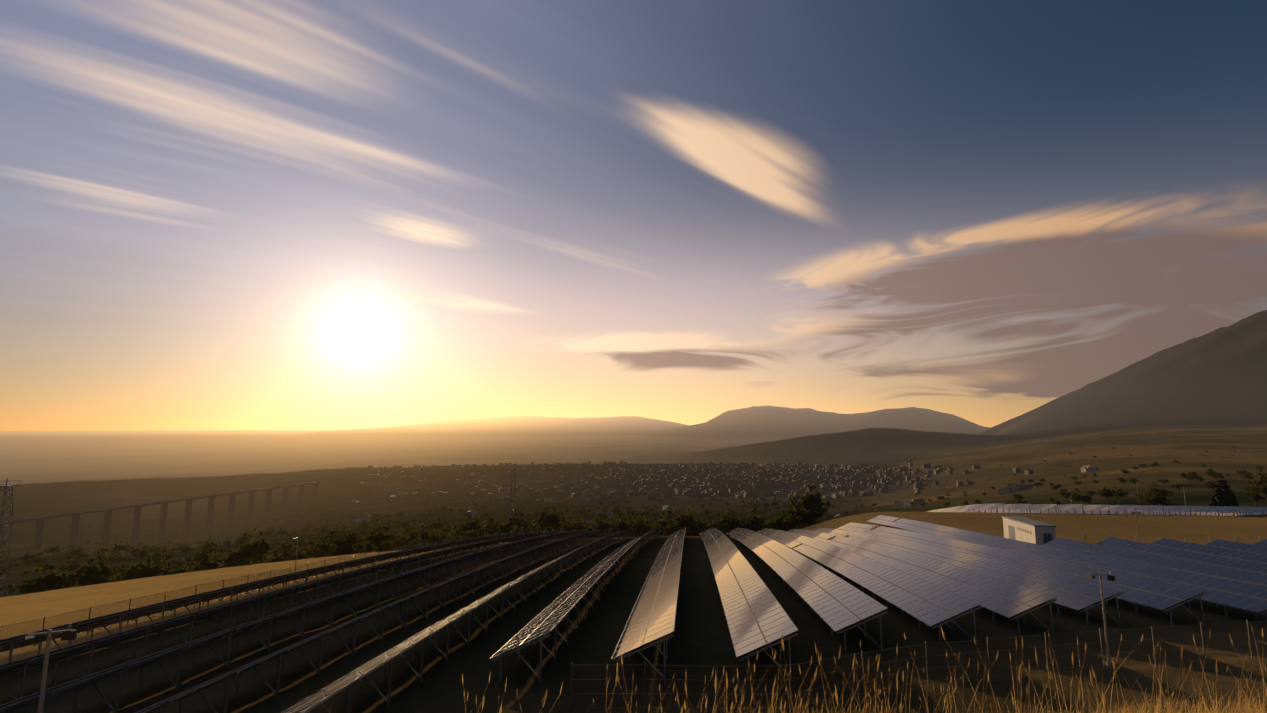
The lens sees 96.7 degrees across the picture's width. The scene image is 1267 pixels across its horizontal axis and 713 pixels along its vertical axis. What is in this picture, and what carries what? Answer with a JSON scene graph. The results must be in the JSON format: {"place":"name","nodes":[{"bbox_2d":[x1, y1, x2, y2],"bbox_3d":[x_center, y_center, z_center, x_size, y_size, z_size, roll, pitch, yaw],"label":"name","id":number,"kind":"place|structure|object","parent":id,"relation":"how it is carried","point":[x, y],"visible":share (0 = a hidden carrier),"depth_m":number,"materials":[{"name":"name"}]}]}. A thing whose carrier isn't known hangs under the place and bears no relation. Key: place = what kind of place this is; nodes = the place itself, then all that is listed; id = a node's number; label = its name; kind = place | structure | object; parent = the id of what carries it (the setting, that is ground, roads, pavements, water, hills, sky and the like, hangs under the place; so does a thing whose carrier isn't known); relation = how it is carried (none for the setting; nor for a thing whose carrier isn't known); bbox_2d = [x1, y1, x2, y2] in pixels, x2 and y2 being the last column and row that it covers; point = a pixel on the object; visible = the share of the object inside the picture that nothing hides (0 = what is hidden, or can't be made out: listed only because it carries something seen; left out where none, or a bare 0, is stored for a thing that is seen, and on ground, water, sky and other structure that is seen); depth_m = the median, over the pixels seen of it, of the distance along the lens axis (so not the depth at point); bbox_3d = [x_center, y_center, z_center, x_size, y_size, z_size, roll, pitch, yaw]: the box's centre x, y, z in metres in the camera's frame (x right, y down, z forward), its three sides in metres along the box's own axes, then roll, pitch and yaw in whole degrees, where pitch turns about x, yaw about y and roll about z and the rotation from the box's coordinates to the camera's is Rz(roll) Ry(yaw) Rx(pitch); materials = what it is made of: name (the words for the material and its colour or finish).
{"place":"outdoors","nodes":[
{"label":"outdoors","id":0,"kind":"place"},
{"bbox_2d":[0,310,1266,712],"bbox_3d":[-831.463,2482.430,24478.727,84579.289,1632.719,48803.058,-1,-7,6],"label":"ground","id":1,"kind":"structure","parent":0,"point":[1192,404],"depth_m":125.25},
{"bbox_2d":[0,478,20,597],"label":"pylon","id":2,"kind":"object","parent":1,"relation":"on","point":[4,502],"visible":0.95,"depth_m":140.92,"materials":[{"name":"silver metal"}]},
{"bbox_2d":[17,550,39,566],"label":"tree","id":3,"kind":"object","parent":1,"relation":"on","point":[26,556],"visible":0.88,"depth_m":436.71,"materials":[{"name":"green plant"}]},
{"bbox_2d":[6,561,83,594],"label":"tree","id":4,"kind":"object","parent":1,"relation":"on","point":[51,579],"visible":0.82,"depth_m":146.57,"materials":[{"name":"green plant"}]},
{"bbox_2d":[25,623,76,712],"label":"lamp post","id":5,"kind":"object","parent":1,"relation":"on","point":[69,634],"visible":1,"depth_m":15.37,"materials":[{"name":"metal"}]},
{"bbox_2d":[43,543,62,555],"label":"tree","id":6,"kind":"object","parent":1,"relation":"on","point":[53,549],"visible":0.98,"depth_m":507.39,"materials":[{"name":"green plant"}]},
{"bbox_2d":[66,545,88,555],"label":"tree","id":7,"kind":"object","parent":1,"relation":"on","point":[75,552],"visible":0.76,"depth_m":466.18,"materials":[{"name":"green plant"}]},
{"bbox_2d":[64,551,123,585],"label":"tree","id":8,"kind":"object","parent":1,"relation":"on","point":[92,574],"visible":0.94,"depth_m":151.93,"materials":[{"name":"green plant"}]},
{"bbox_2d":[108,541,131,554],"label":"tree","id":9,"kind":"object","parent":1,"relation":"on","point":[117,548],"visible":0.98,"depth_m":467.56,"materials":[{"name":"green plant"}]},
{"bbox_2d":[132,546,148,561],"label":"tree","id":10,"kind":"object","parent":1,"relation":"on","point":[143,553],"visible":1,"depth_m":373.26,"materials":[{"name":"green plant"}]},
{"bbox_2d":[122,557,170,579],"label":"tree","id":11,"kind":"object","parent":1,"relation":"on","point":[149,569],"visible":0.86,"depth_m":160.07,"materials":[{"name":"green plant"}]},
{"bbox_2d":[0,482,318,547],"bbox_3d":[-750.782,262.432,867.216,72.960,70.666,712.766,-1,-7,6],"label":"viaduct","id":12,"kind":"object","parent":1,"relation":"on","point":[38,535],"visible":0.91,"depth_m":898.02,"materials":[{"name":"concrete"}]},
{"bbox_2d":[170,561,190,574],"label":"tree","id":13,"kind":"object","parent":1,"relation":"on","point":[179,570],"visible":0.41,"depth_m":164.37,"materials":[{"name":"green plant"}]},
{"bbox_2d":[184,542,220,565],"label":"tree","id":14,"kind":"object","parent":1,"relation":"on","point":[204,552],"visible":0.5,"depth_m":284.99,"materials":[{"name":"green plant"}]},
{"bbox_2d":[190,553,223,571],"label":"tree","id":15,"kind":"object","parent":1,"relation":"on","point":[207,562],"visible":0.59,"depth_m":174.89,"materials":[{"name":"green plant"}]},
{"bbox_2d":[198,537,222,550],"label":"tree","id":16,"kind":"object","parent":1,"relation":"on","point":[212,544],"visible":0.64,"depth_m":422.62,"materials":[{"name":"green plant"}]},
{"bbox_2d":[215,550,249,568],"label":"tree","id":17,"kind":"object","parent":1,"relation":"on","point":[234,561],"visible":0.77,"depth_m":174.20,"materials":[{"name":"green plant"}]},
{"bbox_2d":[226,529,280,564],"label":"tree","id":18,"kind":"object","parent":1,"relation":"on","point":[256,549],"visible":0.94,"depth_m":178.06,"materials":[{"name":"green plant"}]},
{"bbox_2d":[0,535,521,655],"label":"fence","id":19,"kind":"object","parent":1,"relation":"on","point":[155,595],"visible":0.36,"depth_m":46.71,"materials":[{"name":"grey metal"}]},
{"bbox_2d":[0,531,538,677],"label":"solar row","id":20,"kind":"object","parent":1,"relation":"on","point":[19,641],"visible":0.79,"depth_m":44.97,"materials":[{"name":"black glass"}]},
{"bbox_2d":[266,554,288,562],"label":"tree","id":21,"kind":"object","parent":1,"relation":"on","point":[279,558],"visible":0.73,"depth_m":179.40,"materials":[{"name":"green plant"}]},
{"bbox_2d":[0,530,562,699],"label":"solar row","id":22,"kind":"object","parent":1,"relation":"on","point":[35,661],"visible":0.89,"depth_m":37.88,"materials":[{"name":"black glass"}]},
{"bbox_2d":[278,543,303,555],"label":"tree","id":23,"kind":"object","parent":1,"relation":"on","point":[285,552],"visible":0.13,"depth_m":211.18,"materials":[{"name":"green plant"}]},
{"bbox_2d":[0,530,585,712],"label":"solar row","id":24,"kind":"object","parent":1,"relation":"on","point":[70,687],"visible":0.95,"depth_m":32.46,"materials":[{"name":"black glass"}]},
{"bbox_2d":[301,540,315,557],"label":"tree","id":25,"kind":"object","parent":1,"relation":"on","point":[310,542],"visible":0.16,"depth_m":223.62,"materials":[{"name":"green plant"}]},
{"bbox_2d":[313,541,337,556],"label":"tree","id":26,"kind":"object","parent":1,"relation":"on","point":[328,546],"visible":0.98,"depth_m":157.84,"materials":[{"name":"green plant"}]},
{"bbox_2d":[311,529,343,554],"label":"tree","id":27,"kind":"object","parent":1,"relation":"on","point":[337,541],"visible":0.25,"depth_m":188.59,"materials":[{"name":"green plant"}]},
{"bbox_2d":[336,536,353,553],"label":"tree","id":28,"kind":"object","parent":1,"relation":"on","point":[344,548],"visible":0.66,"depth_m":187.31,"materials":[{"name":"green plant"}]},
{"bbox_2d":[337,530,365,554],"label":"tree","id":29,"kind":"object","parent":1,"relation":"on","point":[352,533],"visible":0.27,"depth_m":194.60,"materials":[{"name":"green plant"}]},
{"bbox_2d":[339,534,368,553],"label":"tree","id":30,"kind":"object","parent":1,"relation":"on","point":[356,542],"visible":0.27,"depth_m":189.48,"materials":[{"name":"green plant"}]},
{"bbox_2d":[135,529,610,712],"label":"solar row","id":31,"kind":"object","parent":1,"relation":"on","point":[181,696],"visible":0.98,"depth_m":32.47,"materials":[{"name":"black glass"}]},
{"bbox_2d":[361,524,393,551],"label":"tree","id":32,"kind":"object","parent":1,"relation":"on","point":[375,539],"visible":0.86,"depth_m":192.80,"materials":[{"name":"green plant"}]},
{"bbox_2d":[400,523,433,544],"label":"tree","id":33,"kind":"object","parent":1,"relation":"on","point":[414,535],"visible":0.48,"depth_m":195.05,"materials":[{"name":"green plant"}]},
{"bbox_2d":[429,515,446,530],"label":"tree","id":34,"kind":"object","parent":1,"relation":"on","point":[435,524],"visible":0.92,"depth_m":423.14,"materials":[{"name":"green plant"}]},
{"bbox_2d":[282,528,635,712],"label":"solar row","id":35,"kind":"object","parent":1,"relation":"on","point":[321,696],"visible":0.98,"depth_m":29.56,"materials":[{"name":"grey glass"}]},
{"bbox_2d":[450,512,486,536],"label":"tree","id":36,"kind":"object","parent":1,"relation":"on","point":[471,525],"visible":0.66,"depth_m":203.49,"materials":[{"name":"green plant"}]},
{"bbox_2d":[459,529,479,538],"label":"bush","id":37,"kind":"object","parent":1,"relation":"on","point":[471,534],"visible":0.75,"depth_m":185.50,"materials":[{"name":"green plant"}]},
{"bbox_2d":[483,522,503,535],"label":"tree","id":38,"kind":"object","parent":1,"relation":"on","point":[491,531],"visible":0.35,"depth_m":208.95,"materials":[{"name":"green plant"}]},
{"bbox_2d":[481,514,507,533],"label":"tree","id":39,"kind":"object","parent":1,"relation":"on","point":[501,527],"visible":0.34,"depth_m":221.16,"materials":[{"name":"green plant"}]},
{"bbox_2d":[497,464,528,520],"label":"pylon","id":40,"kind":"object","parent":1,"relation":"on","point":[511,476],"visible":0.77,"depth_m":250.28,"materials":[{"name":"silver metal"}]},
{"bbox_2d":[505,508,532,530],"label":"tree","id":41,"kind":"object","parent":1,"relation":"on","point":[518,521],"visible":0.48,"depth_m":227.87,"materials":[{"name":"green plant"}]},
{"bbox_2d":[531,502,567,531],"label":"tree","id":42,"kind":"object","parent":1,"relation":"on","point":[552,520],"visible":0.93,"depth_m":212.20,"materials":[{"name":"green plant"}]},
{"bbox_2d":[562,521,580,531],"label":"tree","id":43,"kind":"object","parent":1,"relation":"on","point":[567,527],"visible":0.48,"depth_m":222.09,"materials":[{"name":"green plant"}]},
{"bbox_2d":[490,528,660,681],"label":"solar row","id":44,"kind":"object","parent":1,"relation":"on","point":[548,619],"visible":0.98,"depth_m":35.83,"materials":[{"name":"grey glass"}]},
{"bbox_2d":[573,518,592,533],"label":"tree","id":45,"kind":"object","parent":1,"relation":"on","point":[581,527],"visible":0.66,"depth_m":208.53,"materials":[{"name":"green plant"}]},
{"bbox_2d":[590,518,612,537],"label":"tree","id":46,"kind":"object","parent":1,"relation":"on","point":[600,525],"visible":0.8,"depth_m":214.90,"materials":[{"name":"green plant"}]},
{"bbox_2d":[610,519,631,530],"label":"tree","id":47,"kind":"object","parent":1,"relation":"on","point":[621,525],"visible":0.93,"depth_m":209.34,"materials":[{"name":"green plant"}]},
{"bbox_2d":[631,521,651,535],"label":"tree","id":48,"kind":"object","parent":1,"relation":"on","point":[638,526],"visible":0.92,"depth_m":210.12,"materials":[{"name":"green plant"}]},
{"bbox_2d":[611,527,685,681],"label":"solar row","id":49,"kind":"object","parent":1,"relation":"on","point":[652,618],"visible":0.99,"depth_m":34.47,"materials":[{"name":"grey glass"}]},
{"bbox_2d":[218,465,1098,545],"bbox_3d":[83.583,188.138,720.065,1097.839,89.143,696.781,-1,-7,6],"label":"farm buildings","id":50,"kind":"structure","parent":1,"relation":"on","point":[1011,488],"depth_m":694.08,"materials":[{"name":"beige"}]},
{"bbox_2d":[655,509,678,535],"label":"tree","id":51,"kind":"object","parent":1,"relation":"on","point":[662,523],"visible":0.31,"depth_m":223.13,"materials":[{"name":"green plant"}]},
{"bbox_2d":[663,522,677,535],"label":"bush","id":52,"kind":"object","parent":1,"relation":"on","point":[670,530],"visible":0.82,"depth_m":211.43,"materials":[{"name":"green plant"}]},
{"bbox_2d":[664,506,701,535],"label":"tree","id":53,"kind":"object","parent":1,"relation":"on","point":[684,520],"visible":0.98,"depth_m":206.86,"materials":[{"name":"green plant"}]},
{"bbox_2d":[348,459,1033,503],"bbox_3d":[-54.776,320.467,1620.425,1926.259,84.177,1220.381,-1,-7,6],"label":"town","id":54,"kind":"object","parent":1,"relation":"on","point":[737,476],"visible":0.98,"depth_m":1450.09,"materials":[{"name":"white"}]},
{"bbox_2d":[715,508,743,536],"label":"tree","id":55,"kind":"object","parent":1,"relation":"on","point":[725,518],"visible":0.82,"depth_m":210.35,"materials":[{"name":"green plant"}]},
{"bbox_2d":[719,520,740,536],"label":"tree","id":56,"kind":"object","parent":1,"relation":"on","point":[728,530],"visible":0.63,"depth_m":208.82,"materials":[{"name":"green plant"}]},
{"bbox_2d":[699,528,798,678],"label":"solar row","id":57,"kind":"object","parent":1,"relation":"on","point":[774,621],"visible":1,"depth_m":35.84,"materials":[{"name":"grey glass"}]},
{"bbox_2d":[742,506,766,529],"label":"tree","id":58,"kind":"object","parent":1,"relation":"on","point":[755,520],"visible":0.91,"depth_m":209.91,"materials":[{"name":"green plant"}]},
{"bbox_2d":[767,518,782,530],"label":"tree","id":59,"kind":"object","parent":1,"relation":"on","point":[771,525],"visible":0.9,"depth_m":209.38,"materials":[{"name":"green plant"}]},
{"bbox_2d":[782,514,801,528],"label":"tree","id":60,"kind":"object","parent":1,"relation":"on","point":[792,519],"visible":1,"depth_m":203.78,"materials":[{"name":"green plant"}]},
{"bbox_2d":[778,502,807,528],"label":"tree","id":61,"kind":"object","parent":1,"relation":"on","point":[789,512],"visible":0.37,"depth_m":212.68,"materials":[{"name":"green plant"}]},
{"bbox_2d":[330,627,1266,712],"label":"grass","id":62,"kind":"structure","parent":1,"relation":"on","point":[1246,705],"depth_m":4.49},
{"bbox_2d":[796,509,812,528],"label":"tree","id":63,"kind":"object","parent":1,"relation":"on","point":[806,519],"visible":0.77,"depth_m":209.89,"materials":[{"name":"green plant"}]},
{"bbox_2d":[725,528,887,650],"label":"solar row","id":64,"kind":"object","parent":1,"relation":"on","point":[835,603],"visible":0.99,"depth_m":42.09,"materials":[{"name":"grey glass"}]},
{"bbox_2d":[788,482,830,525],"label":"tree","id":65,"kind":"object","parent":1,"relation":"on","point":[810,502],"visible":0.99,"depth_m":208.86,"materials":[{"name":"green plant"}]},
{"bbox_2d":[806,509,822,523],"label":"tree","id":66,"kind":"object","parent":1,"relation":"on","point":[814,514],"visible":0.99,"depth_m":207.85,"materials":[{"name":"green plant"}]},
{"bbox_2d":[757,528,980,644],"bbox_3d":[24.012,28.327,82.013,3.035,15.062,99.970,-1,-7,6],"label":"solar row","id":67,"kind":"object","parent":1,"relation":"on","point":[927,603],"visible":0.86,"depth_m":43.77,"materials":[{"name":"blue glass"}]},
{"bbox_2d":[570,620,1266,712],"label":"fence","id":68,"kind":"object","parent":1,"relation":"on","point":[1248,625],"visible":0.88,"depth_m":25.80,"materials":[{"name":"grey metal"}]},
{"bbox_2d":[787,529,1056,634],"bbox_3d":[30.031,28.439,81.900,3.035,14.750,94.940,-1,-7,6],"label":"solar row","id":69,"kind":"object","parent":1,"relation":"on","point":[1004,598],"visible":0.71,"depth_m":45.67,"materials":[{"name":"blue glass"}]},
{"bbox_2d":[925,503,1004,512],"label":"solar row","id":70,"kind":"object","parent":1,"relation":"on","point":[989,506],"visible":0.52,"depth_m":151.17,"materials":[{"name":"blue glass"}]},
{"bbox_2d":[814,528,1123,625],"bbox_3d":[36.092,28.192,82.273,3.035,13.595,90.790,-1,-7,6],"label":"solar row","id":71,"kind":"object","parent":1,"relation":"on","point":[1074,594],"visible":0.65,"depth_m":48.44,"materials":[{"name":"blue glass"}]},
{"bbox_2d":[946,504,1030,513],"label":"solar row","id":72,"kind":"object","parent":1,"relation":"on","point":[1015,506],"visible":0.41,"depth_m":147.08,"materials":[{"name":"blue glass"}]},
{"bbox_2d":[970,504,1056,513],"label":"solar row","id":73,"kind":"object","parent":1,"relation":"on","point":[1041,506],"visible":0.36,"depth_m":144.79,"materials":[{"name":"blue glass"}]},
{"bbox_2d":[837,522,1206,625],"bbox_3d":[42.013,27.330,81.263,3.035,11.940,87.730,-1,-7,6],"label":"solar row","id":74,"kind":"object","parent":1,"relation":"on","point":[1155,594],"visible":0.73,"depth_m":49.88,"materials":[{"name":"blue glass"}]},
{"bbox_2d":[1001,516,1056,544],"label":"transformer cabin","id":75,"kind":"object","parent":1,"relation":"on","point":[1020,528],"visible":0.91,"depth_m":79.68,"materials":[{"name":"white"}]},
{"bbox_2d":[986,504,1083,513],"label":"solar row","id":76,"kind":"object","parent":1,"relation":"on","point":[1067,507],"visible":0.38,"depth_m":143.29,"materials":[{"name":"blue glass"}]},
{"bbox_2d":[1010,505,1109,514],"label":"solar row","id":77,"kind":"object","parent":1,"relation":"on","point":[1091,507],"visible":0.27,"depth_m":143.27,"materials":[{"name":"blue glass"}]},
{"bbox_2d":[866,515,1266,620],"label":"solar row","id":78,"kind":"object","parent":1,"relation":"on","point":[1250,597],"visible":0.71,"depth_m":52.38,"materials":[{"name":"blue glass"}]},
{"bbox_2d":[1068,488,1086,503],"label":"tree","id":79,"kind":"object","parent":1,"relation":"on","point":[1076,497],"visible":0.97,"depth_m":270.78,"materials":[{"name":"green plant"}]},
{"bbox_2d":[1035,505,1136,514],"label":"solar row","id":80,"kind":"object","parent":1,"relation":"on","point":[1117,508],"visible":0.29,"depth_m":141.69,"materials":[{"name":"blue glass"}]},
{"bbox_2d":[1086,571,1114,679],"bbox_3d":[23.336,13.286,27.854,1.112,5.210,0.450,-2,-7,15],"label":"lamp post","id":81,"kind":"object","parent":1,"relation":"on","point":[1109,667],"visible":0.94,"depth_m":27.81,"materials":[{"name":"metal"}]},
{"bbox_2d":[1050,505,1163,514],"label":"solar row","id":82,"kind":"object","parent":1,"relation":"on","point":[1143,508],"visible":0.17,"depth_m":140.39,"materials":[{"name":"blue glass"}]},
{"bbox_2d":[1098,487,1116,503],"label":"tree","id":83,"kind":"object","parent":1,"relation":"on","point":[1105,492],"visible":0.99,"depth_m":267.63,"materials":[{"name":"green plant"}]},
{"bbox_2d":[1112,487,1128,502],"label":"tree","id":84,"kind":"object","parent":1,"relation":"on","point":[1119,493],"visible":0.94,"depth_m":268.53,"materials":[{"name":"green plant"}]},
{"bbox_2d":[1076,506,1190,515],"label":"solar row","id":85,"kind":"object","parent":1,"relation":"on","point":[1169,508],"visible":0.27,"depth_m":140.28,"materials":[{"name":"blue glass"}]},
{"bbox_2d":[1137,490,1171,505],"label":"tree","id":86,"kind":"object","parent":1,"relation":"on","point":[1147,499],"visible":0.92,"depth_m":228.57,"materials":[{"name":"green plant"}]},
{"bbox_2d":[1043,537,1266,585],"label":"solar row","id":87,"kind":"object","parent":1,"relation":"on","point":[1169,563],"visible":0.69,"depth_m":55.73,"materials":[{"name":"blue glass"}]},
{"bbox_2d":[1142,483,1174,504],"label":"tree","id":88,"kind":"object","parent":1,"relation":"on","point":[1160,492],"visible":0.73,"depth_m":247.41,"materials":[{"name":"green plant"}]},
{"bbox_2d":[1102,506,1218,515],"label":"solar row","id":89,"kind":"object","parent":1,"relation":"on","point":[1195,509],"visible":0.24,"depth_m":139.29,"materials":[{"name":"blue glass"}]},
{"bbox_2d":[1096,537,1266,573],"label":"solar row","id":90,"kind":"object","parent":1,"relation":"on","point":[1203,558],"visible":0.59,"depth_m":59.81,"materials":[{"name":"blue glass"}]},
{"bbox_2d":[1129,506,1246,515],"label":"solar row","id":91,"kind":"object","parent":1,"relation":"on","point":[1222,509],"visible":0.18,"depth_m":137.81,"materials":[{"name":"blue glass"}]},
{"bbox_2d":[1141,507,1266,516],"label":"solar row","id":92,"kind":"object","parent":1,"relation":"on","point":[1259,509],"visible":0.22,"depth_m":138.00,"materials":[{"name":"blue glass"}]},
{"bbox_2d":[1151,538,1266,563],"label":"solar row","id":93,"kind":"object","parent":1,"relation":"on","point":[1218,551],"visible":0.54,"depth_m":63.21,"materials":[{"name":"blue glass"}]},
{"bbox_2d":[1154,509,1266,515],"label":"solar row","id":94,"kind":"object","parent":1,"relation":"on","point":[1251,512],"visible":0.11,"depth_m":150.01,"materials":[{"name":"blue glass"}]},
{"bbox_2d":[1209,475,1242,515],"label":"conifer","id":95,"kind":"object","parent":1,"relation":"on","point":[1224,495],"visible":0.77,"depth_m":182.69,"materials":[{"name":"green plant"}]},
{"bbox_2d":[1205,539,1266,554],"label":"solar row","id":96,"kind":"object","parent":1,"relation":"on","point":[1240,546],"visible":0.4,"depth_m":66.39,"materials":[{"name":"blue glass"}]},
{"bbox_2d":[1244,490,1265,506],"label":"tree","id":97,"kind":"object","parent":1,"relation":"on","point":[1256,497],"visible":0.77,"depth_m":225.58,"materials":[{"name":"green plant"}]},
{"bbox_2d":[1244,470,1266,490],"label":"tree","id":98,"kind":"object","parent":1,"relation":"on","point":[1254,483],"visible":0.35,"depth_m":249.81,"materials":[{"name":"green plant"}]},
{"bbox_2d":[1249,478,1266,497],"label":"tree","id":99,"kind":"object","parent":1,"relation":"on","point":[1261,489],"visible":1,"depth_m":221.40,"materials":[{"name":"green plant"}]},
{"bbox_2d":[0,0,1266,430],"label":"sky","id":100,"kind":"structure","parent":0,"point":[215,214],"materials":[{"name":"blue"}]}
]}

